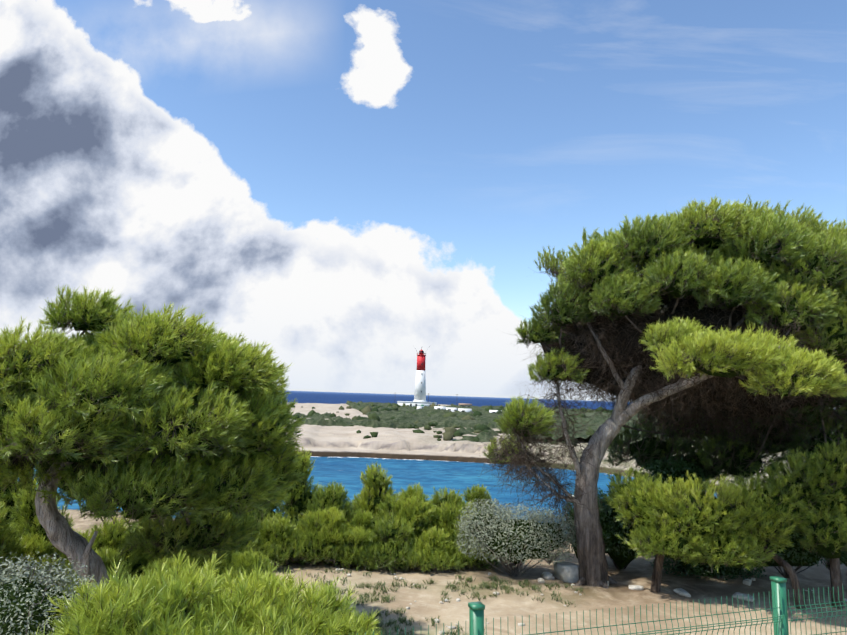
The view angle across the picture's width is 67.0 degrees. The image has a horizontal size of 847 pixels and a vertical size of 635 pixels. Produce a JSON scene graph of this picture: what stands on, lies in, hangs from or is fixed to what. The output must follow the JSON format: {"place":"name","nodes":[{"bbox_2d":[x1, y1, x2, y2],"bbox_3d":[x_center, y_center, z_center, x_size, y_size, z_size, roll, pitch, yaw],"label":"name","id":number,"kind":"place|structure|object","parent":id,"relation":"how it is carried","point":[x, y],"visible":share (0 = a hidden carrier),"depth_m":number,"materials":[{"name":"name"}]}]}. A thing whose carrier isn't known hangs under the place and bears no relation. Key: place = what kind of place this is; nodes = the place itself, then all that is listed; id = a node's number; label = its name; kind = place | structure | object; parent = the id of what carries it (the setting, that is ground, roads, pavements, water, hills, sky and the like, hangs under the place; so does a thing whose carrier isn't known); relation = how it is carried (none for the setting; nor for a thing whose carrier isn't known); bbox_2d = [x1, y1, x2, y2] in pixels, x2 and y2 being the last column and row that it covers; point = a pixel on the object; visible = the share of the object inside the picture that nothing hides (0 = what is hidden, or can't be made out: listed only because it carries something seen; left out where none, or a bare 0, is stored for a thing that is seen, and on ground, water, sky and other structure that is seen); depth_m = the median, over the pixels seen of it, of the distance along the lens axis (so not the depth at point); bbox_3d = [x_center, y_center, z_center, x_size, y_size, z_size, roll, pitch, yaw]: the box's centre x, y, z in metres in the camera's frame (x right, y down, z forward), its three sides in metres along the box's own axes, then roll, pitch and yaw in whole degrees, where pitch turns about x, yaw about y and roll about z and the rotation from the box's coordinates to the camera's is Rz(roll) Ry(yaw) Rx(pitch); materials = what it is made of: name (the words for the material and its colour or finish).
{"place":"outdoors","nodes":[
{"label":"outdoors","id":0,"kind":"place"},
{"bbox_2d":[0,391,834,527],"bbox_3d":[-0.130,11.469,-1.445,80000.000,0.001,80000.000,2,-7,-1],"label":"sea","id":1,"kind":"structure","parent":0,"point":[428,475],"depth_m":96.76,"materials":[{"name":"liquid"}]},
{"bbox_2d":[311,456,631,476],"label":"shoreline","id":2,"kind":"structure","parent":1,"relation":"on","point":[406,459],"depth_m":114.10,"materials":[{"name":"brown sand"}]},
{"bbox_2d":[0,0,846,400],"label":"sky","id":3,"kind":"structure","parent":0,"point":[344,187],"materials":[{"name":"blue"}]},
{"bbox_2d":[58,509,846,634],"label":"sandy ground","id":4,"kind":"structure","parent":0,"point":[512,609],"depth_m":10.52,"materials":[{"name":"beige sand"}]},
{"bbox_2d":[0,477,278,602],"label":"bushes","id":5,"kind":"object","parent":4,"relation":"on","point":[23,531],"visible":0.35,"depth_m":9.56,"materials":[{"name":"green plant"}]},
{"bbox_2d":[0,284,308,598],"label":"pine tree","id":6,"kind":"object","parent":4,"relation":"on","point":[145,420],"visible":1,"depth_m":6.97,"materials":[{"name":"green plant"}]},
{"bbox_2d":[28,547,382,634],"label":"bush","id":7,"kind":"object","parent":4,"relation":"on","point":[187,601],"visible":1,"depth_m":3.99,"materials":[{"name":"green plant"}]},
{"bbox_2d":[0,496,578,634],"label":"grey-leaved shrubs","id":8,"kind":"object","parent":4,"relation":"on","point":[26,604],"visible":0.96,"depth_m":11.25,"materials":[{"name":"grey plant"}]},
{"bbox_2d":[224,447,500,573],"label":"bushes","id":9,"kind":"object","parent":4,"relation":"on","point":[378,525],"visible":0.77,"depth_m":12.35,"materials":[{"name":"green plant"}]},
{"bbox_2d":[280,567,584,634],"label":"grass tufts","id":10,"kind":"object","parent":4,"relation":"on","point":[452,585],"visible":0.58,"depth_m":10.71,"materials":[{"name":"green plant"}]},
{"bbox_2d":[335,561,846,634],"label":"rocks","id":11,"kind":"object","parent":4,"relation":"on","point":[566,571],"visible":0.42,"depth_m":11.45,"materials":[{"name":"stone"}]},
{"bbox_2d":[357,576,846,634],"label":"garden fence","id":12,"kind":"object","parent":4,"relation":"on","point":[779,619],"visible":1,"depth_m":4.70,"materials":[{"name":"green metal"}]},
{"bbox_2d":[470,194,846,588],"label":"pine tree","id":13,"kind":"object","parent":4,"relation":"on","point":[725,326],"visible":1,"depth_m":11.04,"materials":[{"name":"green plant"}]},
{"bbox_2d":[560,453,846,579],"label":"dark broadleaf bushes","id":14,"kind":"object","parent":4,"relation":"on","point":[620,554],"visible":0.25,"depth_m":12.17,"materials":[{"name":"green plant"}]},
{"bbox_2d":[604,434,846,609],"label":"pine trees","id":15,"kind":"object","parent":4,"relation":"on","point":[735,526],"visible":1,"depth_m":10.60,"materials":[{"name":"green plant"}]},
{"bbox_2d":[287,402,791,492],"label":"sand dune","id":16,"kind":"structure","parent":0,"point":[342,441],"depth_m":120.48,"materials":[{"name":"beige sand"}]},
{"bbox_2d":[397,348,450,406],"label":"lighthouse","id":17,"kind":"object","parent":16,"relation":"on","point":[420,392],"visible":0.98,"depth_m":361.48,"materials":[{"name":"white paint"}]},
{"bbox_2d":[434,406,445,409],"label":"camper van","id":18,"kind":"object","parent":16,"relation":"on","point":[439,407],"visible":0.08,"depth_m":269.07,"materials":[{"name":"white paint"}]},
{"bbox_2d":[446,407,457,411],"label":"camper van","id":19,"kind":"object","parent":16,"relation":"on","point":[451,409],"visible":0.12,"depth_m":264.35,"materials":[{"name":"white paint"}]},
{"bbox_2d":[458,403,471,406],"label":"stone house","id":20,"kind":"structure","parent":16,"relation":"on","point":[464,404],"depth_m":398.33,"materials":[{"name":"stone"}]},
{"bbox_2d":[458,408,472,412],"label":"camper van","id":21,"kind":"object","parent":16,"relation":"on","point":[463,410],"visible":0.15,"depth_m":250.59,"materials":[{"name":"white paint"}]},
{"bbox_2d":[292,400,832,443],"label":"scrubland","id":22,"kind":"structure","parent":16,"relation":"on","point":[403,418],"depth_m":183.69,"materials":[{"name":"green plant"}]},
{"bbox_2d":[288,402,840,453],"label":"shrubs","id":23,"kind":"object","parent":16,"relation":"on","point":[449,433],"visible":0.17,"depth_m":173.63,"materials":[{"name":"green plant"}]}
]}

